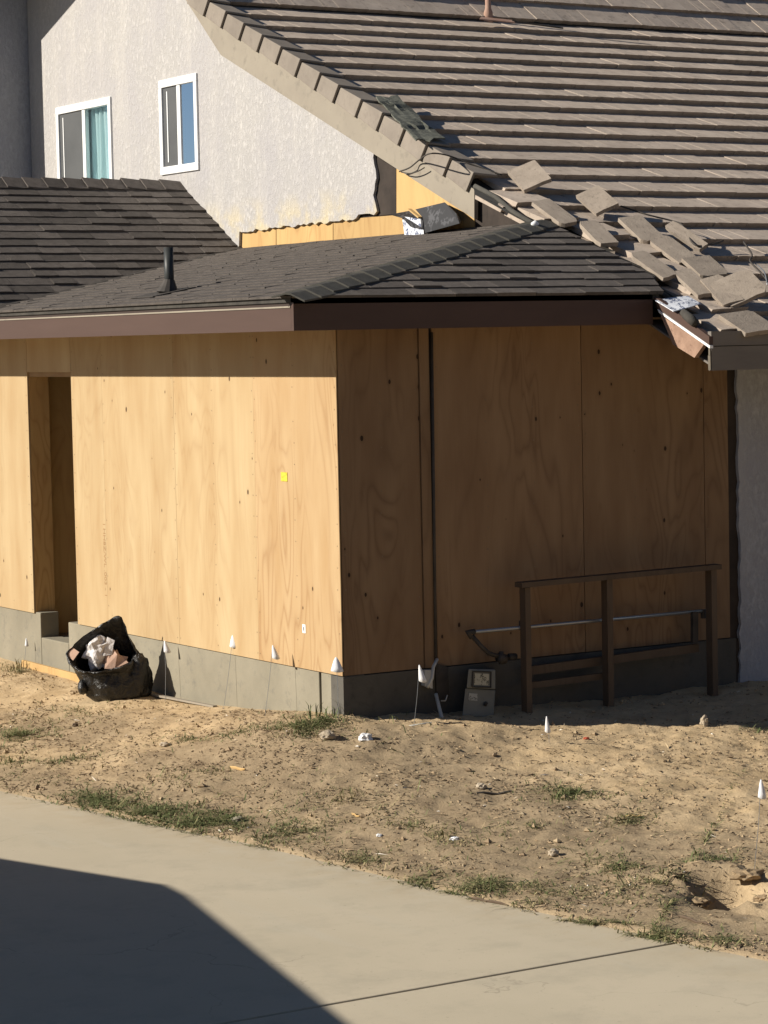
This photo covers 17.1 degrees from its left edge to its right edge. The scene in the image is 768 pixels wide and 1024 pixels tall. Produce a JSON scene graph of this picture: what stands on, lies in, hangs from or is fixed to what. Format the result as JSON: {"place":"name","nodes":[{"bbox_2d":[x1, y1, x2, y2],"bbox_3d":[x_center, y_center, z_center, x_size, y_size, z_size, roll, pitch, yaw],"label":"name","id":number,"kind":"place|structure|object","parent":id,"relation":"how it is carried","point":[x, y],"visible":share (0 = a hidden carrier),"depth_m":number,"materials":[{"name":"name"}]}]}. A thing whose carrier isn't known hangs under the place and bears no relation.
{"place":"outdoors","nodes":[
{"label":"outdoors","id":0,"kind":"place"},
{"bbox_2d":[0,791,767,1023],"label":"driveway","id":1,"kind":"structure","parent":0,"point":[105,919],"depth_m":12.43,"materials":[{"name":"concrete"}]},
{"bbox_2d":[0,657,767,960],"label":"ground","id":2,"kind":"structure","parent":0,"point":[689,822],"depth_m":16.31,"materials":[{"name":"soil"}]},
{"bbox_2d":[22,660,79,682],"bbox_3d":[-2.781,1.334,21.431,0.030,0.088,1.148,-4,5,-32],"label":"timber offcut","id":3,"kind":"object","parent":2,"relation":"on","point":[53,671],"visible":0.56,"depth_m":21.41,"materials":[{"name":"beige wood"}]},
{"bbox_2d":[66,616,152,701],"bbox_3d":[-2.119,1.136,19.755,0.668,0.677,0.394,-2,4,-6],"label":"rubbish bag","id":4,"kind":"object","parent":2,"relation":"on","point":[107,660],"visible":1,"depth_m":19.68,"materials":[{"name":"black plastic"}]},
{"bbox_2d":[159,741,170,746],"bbox_3d":[-1.512,1.606,17.686,0.076,0.043,0.072,-4,4,-31],"label":"stone","id":5,"kind":"object","parent":2,"relation":"on","point":[164,744],"visible":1,"depth_m":17.67,"materials":[{"name":"beige stone"}]},
{"bbox_2d":[164,641,170,700],"bbox_3d":[-1.651,1.230,19.568,0.056,0.494,0.034,-1,4,-2],"label":"marking flag","id":6,"kind":"object","parent":2,"relation":"on","point":[166,649],"visible":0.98,"depth_m":19.56,"materials":[{"name":"plastic"}]},
{"bbox_2d":[150,693,216,706],"bbox_3d":[-1.539,1.425,19.413,0.035,0.026,1.029,-4,5,-34],"label":"weathered board","id":7,"kind":"object","parent":2,"relation":"on","point":[183,700],"visible":1,"depth_m":19.35,"materials":[{"name":"wood"}]},
{"bbox_2d":[224,635,235,704],"bbox_3d":[-1.116,1.189,18.792,0.143,0.573,0.046,-1,4,4],"label":"marking flag","id":8,"kind":"object","parent":2,"relation":"on","point":[232,643],"visible":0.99,"depth_m":18.78,"materials":[{"name":"plastic"}]},
{"bbox_2d":[230,766,244,770],"bbox_3d":[-0.953,1.671,16.680,0.019,0.025,0.150,-5,5,-43],"label":"stick","id":9,"kind":"object","parent":2,"relation":"on","point":[237,768],"visible":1,"depth_m":16.67,"materials":[{"name":"wood"}]},
{"bbox_2d":[231,815,244,822],"bbox_3d":[-0.891,1.877,15.620,0.085,0.044,0.072,-4,4,-31],"label":"concrete chip","id":10,"kind":"object","parent":2,"relation":"on","point":[237,818],"visible":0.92,"depth_m":15.60,"materials":[{"name":"grey concrete"}]},
{"bbox_2d":[265,645,279,713],"bbox_3d":[-0.788,1.200,18.010,0.122,0.528,0.034,-1,4,-2],"label":"marking flag","id":11,"kind":"object","parent":2,"relation":"on","point":[274,655],"visible":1,"depth_m":18.00,"materials":[{"name":"plastic"}]},
{"bbox_2d":[319,730,335,740],"bbox_3d":[-0.377,1.486,17.028,0.112,0.075,0.103,-4,4,-31],"label":"stone","id":12,"kind":"object","parent":2,"relation":"on","point":[325,735],"visible":1,"depth_m":17.00,"materials":[{"name":"beige stone"}]},
{"bbox_2d":[331,657,342,685],"bbox_3d":[-0.318,1.218,17.361,0.086,0.464,0.046,0,4,12],"label":"marking flag","id":13,"kind":"object","parent":2,"relation":"on","point":[337,666],"visible":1,"depth_m":17.35,"materials":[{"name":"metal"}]},
{"bbox_2d":[358,733,372,741],"bbox_3d":[-0.122,1.505,16.974,0.100,0.082,0.084,-1,4,-1],"label":"crumpled paper","id":14,"kind":"object","parent":2,"relation":"on","point":[364,737],"visible":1,"depth_m":16.94,"materials":[{"name":"white paper"}]},
{"bbox_2d":[0,176,735,717],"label":"plywood addition","id":15,"kind":"structure","parent":2,"relation":"on","point":[214,438],"depth_m":18.54,"materials":[{"name":"wood"}]},
{"bbox_2d":[390,202,461,234],"bbox_3d":[0.389,-2.337,20.398,0.190,0.248,1.060,-4,4,-31],"label":"roofing package","id":16,"kind":"object","parent":15,"relation":"on","point":[438,216],"visible":1,"depth_m":20.36},
{"bbox_2d":[409,332,448,725],"bbox_3d":[0.290,0.120,17.537,0.181,2.696,0.626,0,4,13],"label":"conduit riser","id":17,"kind":"object","parent":15,"relation":"attached to","point":[441,682],"visible":0.96,"depth_m":17.77,"materials":[{"name":"metal"}]},
{"bbox_2d":[462,669,494,716],"bbox_3d":[0.673,1.273,17.922,0.379,0.390,0.182,-4,4,-31],"label":"utility meter","id":18,"kind":"object","parent":15,"relation":"attached to","point":[480,701],"visible":0.96,"depth_m":17.84,"materials":[{"name":"grey metal"}]},
{"bbox_2d":[474,673,488,684],"bbox_3d":[0.678,1.165,17.823,0.125,0.095,0.004,-4,4,-31],"label":"display window","id":19,"kind":"structure","parent":18,"relation":"in","point":[479,679],"depth_m":17.82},
{"bbox_2d":[531,220,538,225],"bbox_3d":[1.131,-2.158,19.178,0.062,0.060,0.052,-1,4,2],"label":"caulk blob","id":20,"kind":"object","parent":15,"relation":"on","point":[534,223],"visible":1,"depth_m":19.16,"materials":[{"name":"white plastic"}]},
{"bbox_2d":[465,609,705,664],"bbox_3d":[1.474,0.883,18.384,2.126,0.295,0.067,-4,4,-31],"label":"gas pipe","id":21,"kind":"object","parent":15,"relation":"attached to","point":[501,658],"visible":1,"depth_m":18.13,"materials":[{"name":"metal"}]},
{"bbox_2d":[0,0,767,682],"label":"stucco house","id":22,"kind":"structure","parent":2,"relation":"on","point":[256,122],"depth_m":23.10,"materials":[{"name":"paint"}]},
{"bbox_2d":[55,96,113,178],"bbox_3d":[-2.999,-3.615,26.096,0.145,1.110,1.307,-4,4,-31],"label":"window","id":23,"kind":"structure","parent":22,"relation":"in","point":[84,138],"depth_m":26.07,"materials":[{"name":"white plastic"}]},
{"bbox_2d":[158,73,199,174],"bbox_3d":[-1.922,-3.669,24.264,0.075,0.901,0.786,-4,4,-31],"label":"window","id":24,"kind":"structure","parent":22,"relation":"in","point":[178,96],"depth_m":24.24,"materials":[{"name":"white plastic"}]},
{"bbox_2d":[376,95,444,141],"bbox_3d":[0.201,-3.246,21.068,0.310,0.499,1.267,-2,4,-18],"label":"felt scrap","id":25,"kind":"object","parent":22,"relation":"on","point":[405,116],"visible":1,"depth_m":20.97,"materials":[{"name":"grey fabric"}]},
{"bbox_2d":[399,153,501,174],"bbox_3d":[0.415,-2.748,20.426,0.600,0.180,1.000,-4,4,-31],"label":"wire","id":26,"kind":"object","parent":22,"relation":"on","point":[449,156],"visible":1,"depth_m":20.22,"materials":[{"name":"metal"}]},
{"bbox_2d":[507,160,551,192],"bbox_3d":[1.142,-2.633,20.086,0.242,0.032,0.320,-24,41,-9],"label":"loose tile","id":27,"kind":"object","parent":22,"relation":"on","point":[529,176],"visible":1,"depth_m":20.06,"materials":[{"name":"concrete"}]},
{"bbox_2d":[531,198,576,226],"bbox_3d":[1.302,-2.275,19.483,0.164,0.032,0.400,-14,39,-30],"label":"loose tile","id":28,"kind":"object","parent":22,"relation":"on","point":[558,215],"visible":1,"depth_m":19.46,"materials":[{"name":"concrete"}]},
{"bbox_2d":[576,185,618,216],"bbox_3d":[1.653,-2.412,19.840,0.203,0.033,0.320,-26,42,-12],"label":"loose tile","id":29,"kind":"object","parent":22,"relation":"on","point":[597,200],"visible":1,"depth_m":19.81,"materials":[{"name":"concrete"}]},
{"bbox_2d":[580,220,618,246],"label":"loose tile","id":30,"kind":"object","parent":22,"relation":"on","point":[597,233],"visible":1,"depth_m":19.18,"materials":[{"name":"concrete"}]},
{"bbox_2d":[618,215,661,243],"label":"loose tile","id":31,"kind":"object","parent":22,"relation":"on","point":[641,229],"visible":1,"depth_m":19.49,"materials":[{"name":"concrete"}]},
{"bbox_2d":[631,251,676,281],"bbox_3d":[1.974,-1.802,18.733,0.147,0.033,0.402,-17,40,-31],"label":"loose tile","id":32,"kind":"object","parent":22,"relation":"on","point":[658,268],"visible":1,"depth_m":18.71,"materials":[{"name":"concrete"}]},
{"bbox_2d":[650,235,694,265],"bbox_3d":[2.162,-1.958,19.149,0.180,0.033,0.402,-17,40,-26],"label":"loose tile","id":33,"kind":"object","parent":22,"relation":"on","point":[671,249],"visible":1,"depth_m":19.14,"materials":[{"name":"concrete"}]},
{"bbox_2d":[655,296,700,311],"bbox_3d":[2.100,-1.472,18.094,0.344,0.117,0.258,-4,4,-31],"label":"paper scrap","id":34,"kind":"object","parent":22,"relation":"on","point":[678,303],"visible":1,"depth_m":18.09,"materials":[{"name":"white paper"}]},
{"bbox_2d":[665,221,707,251],"bbox_3d":[2.301,-2.097,19.491,0.098,0.032,0.401,-33,49,-18],"label":"loose tile","id":35,"kind":"object","parent":22,"relation":"on","point":[679,232],"visible":1,"depth_m":19.48,"materials":[{"name":"concrete"}]},
{"bbox_2d":[620,205,723,246],"bbox_3d":[2.181,-2.202,19.712,0.807,0.356,0.357,2,5,41],"label":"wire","id":36,"kind":"object","parent":35,"relation":"on","point":[692,242],"visible":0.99,"depth_m":19.81,"materials":[{"name":"metal"}]},
{"bbox_2d":[680,309,698,326],"bbox_3d":[2.122,-1.350,17.813,0.070,0.130,0.211,-2,4,-16],"label":"felt roll end","id":37,"kind":"object","parent":22,"relation":"on","point":[688,317],"visible":1,"depth_m":17.76,"materials":[{"name":"grey fabric"}]},
{"bbox_2d":[675,268,711,298],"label":"loose tile","id":38,"kind":"object","parent":22,"relation":"on","point":[690,281],"visible":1,"depth_m":18.52,"materials":[{"name":"concrete"}]},
{"bbox_2d":[681,255,727,278],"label":"loose tile","id":39,"kind":"object","parent":22,"relation":"on","point":[704,266],"visible":0.82,"depth_m":18.87,"materials":[{"name":"concrete"}]},
{"bbox_2d":[700,274,743,306],"bbox_3d":[2.429,-1.587,18.401,0.164,0.032,0.400,-16,37,-11],"label":"loose tile","id":40,"kind":"object","parent":22,"relation":"on","point":[723,299],"visible":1,"depth_m":18.33,"materials":[{"name":"concrete"}]},
{"bbox_2d":[712,270,765,306],"bbox_3d":[2.551,-1.604,18.381,0.311,0.032,0.322,-23,43,-11],"label":"loose tile","id":41,"kind":"object","parent":22,"relation":"on","point":[747,286],"visible":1,"depth_m":18.37,"materials":[{"name":"concrete"}]},
{"bbox_2d":[718,310,767,336],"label":"loose tile","id":42,"kind":"object","parent":22,"relation":"on","point":[746,323],"visible":1,"depth_m":17.90,"materials":[{"name":"concrete"}]},
{"bbox_2d":[743,241,767,281],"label":"wire","id":43,"kind":"object","parent":22,"relation":"on","point":[753,265],"visible":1,"depth_m":19.17,"materials":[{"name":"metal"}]},
{"bbox_2d":[755,263,767,284],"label":"wire","id":44,"kind":"object","parent":22,"relation":"on","point":[763,271],"visible":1,"depth_m":18.88,"materials":[{"name":"metal"}]},
{"bbox_2d":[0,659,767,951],"bbox_3d":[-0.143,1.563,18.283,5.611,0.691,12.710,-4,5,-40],"label":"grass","id":45,"kind":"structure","parent":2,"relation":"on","point":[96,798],"depth_m":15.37,"materials":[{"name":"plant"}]},
{"bbox_2d":[0,662,767,959],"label":"wood chips","id":46,"kind":"object","parent":2,"relation":"on","point":[508,806],"visible":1,"depth_m":16.24,"materials":[{"name":"brown wood"}]},
{"bbox_2d":[0,668,767,954],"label":"soil crumbs","id":47,"kind":"object","parent":2,"relation":"on","point":[557,840],"visible":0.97,"depth_m":16.61,"materials":[{"name":"brown soil"}]},
{"bbox_2d":[414,665,426,722],"bbox_3d":[0.243,1.256,17.371,0.097,0.437,0.033,-1,4,3],"label":"marking flag","id":48,"kind":"object","parent":2,"relation":"on","point":[421,677],"visible":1,"depth_m":17.36,"materials":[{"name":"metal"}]},
{"bbox_2d":[449,836,458,840],"bbox_3d":[0.405,1.889,14.805,0.055,0.025,0.053,-4,4,-31],"label":"paper scrap","id":49,"kind":"object","parent":2,"relation":"on","point":[454,837],"visible":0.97,"depth_m":14.80,"materials":[{"name":"white paper"}]},
{"bbox_2d":[475,782,487,789],"bbox_3d":[0.607,1.707,15.918,0.074,0.048,0.063,-4,4,-31],"label":"stone","id":50,"kind":"object","parent":2,"relation":"on","point":[479,785],"visible":1,"depth_m":15.90,"materials":[{"name":"beige stone"}]},
{"bbox_2d":[470,897,507,904],"bbox_3d":[0.549,2.040,13.420,0.259,0.023,0.015,2,5,43],"label":"stick","id":51,"kind":"object","parent":2,"relation":"on","point":[489,901],"visible":1,"depth_m":13.41,"materials":[{"name":"brown wood"}]},
{"bbox_2d":[477,790,511,794],"bbox_3d":[0.682,1.737,15.807,0.220,0.029,0.015,-2,4,-5],"label":"stick","id":52,"kind":"object","parent":2,"relation":"on","point":[492,793],"visible":1,"depth_m":15.80,"materials":[{"name":"wood"}]},
{"bbox_2d":[545,716,550,732],"bbox_3d":[1.090,1.464,17.057,0.038,0.205,0.024,0,4,21],"label":"marking flag","id":53,"kind":"object","parent":2,"relation":"on","point":[547,728],"visible":1,"depth_m":17.05,"materials":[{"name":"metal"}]},
{"bbox_2d":[548,848,558,855],"bbox_3d":[0.952,1.913,14.376,0.064,0.049,0.051,-2,4,-8],"label":"stone","id":54,"kind":"object","parent":2,"relation":"on","point":[553,852],"visible":1,"depth_m":14.36,"materials":[{"name":"beige stone"}]},
{"bbox_2d":[515,564,721,712],"bbox_3d":[1.693,0.987,18.447,1.784,1.121,0.160,-4,4,-31],"label":"timber barrier","id":55,"kind":"object","parent":2,"relation":"on","point":[608,659],"visible":0.85,"depth_m":18.35,"materials":[{"name":"wood"}]},
{"bbox_2d":[664,871,687,881],"bbox_3d":[1.546,1.936,13.562,0.157,0.051,0.015,-3,4,-28],"label":"stick","id":56,"kind":"object","parent":2,"relation":"on","point":[669,880],"visible":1,"depth_m":13.56,"materials":[{"name":"brown wood"}]},
{"bbox_2d":[678,915,710,925],"bbox_3d":[1.549,2.039,12.780,0.016,0.028,0.266,-3,4,-30],"label":"stick","id":57,"kind":"object","parent":2,"relation":"on","point":[693,920],"visible":1,"depth_m":12.78,"materials":[{"name":"brown wood"}]},
{"bbox_2d":[691,896,712,907],"bbox_3d":[1.653,2.046,13.428,0.146,0.066,0.141,-4,4,-31],"label":"rock","id":58,"kind":"object","parent":2,"relation":"on","point":[702,902],"visible":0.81,"depth_m":13.38,"materials":[{"name":"beige stone"}]},
{"bbox_2d":[699,715,707,726],"bbox_3d":[2.237,1.471,17.896,0.058,0.107,0.054,2,5,37],"label":"stone","id":59,"kind":"object","parent":2,"relation":"on","point":[704,720],"visible":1,"depth_m":17.88,"materials":[{"name":"beige stone"}]},
{"bbox_2d":[730,868,763,880],"bbox_3d":[1.919,1.917,13.528,0.182,0.072,0.149,-1,4,8],"label":"soil clod","id":60,"kind":"object","parent":2,"relation":"on","point":[748,874],"visible":1,"depth_m":13.48,"materials":[{"name":"brown soil"}]},
{"bbox_2d":[752,894,766,901],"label":"soil clod","id":61,"kind":"object","parent":2,"relation":"on","point":[759,898],"visible":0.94,"depth_m":13.32,"materials":[{"name":"brown soil"}]},
{"bbox_2d":[754,779,766,868],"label":"marking flag","id":62,"kind":"object","parent":2,"relation":"on","point":[761,793],"visible":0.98,"depth_m":13.85,"materials":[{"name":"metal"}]}
]}

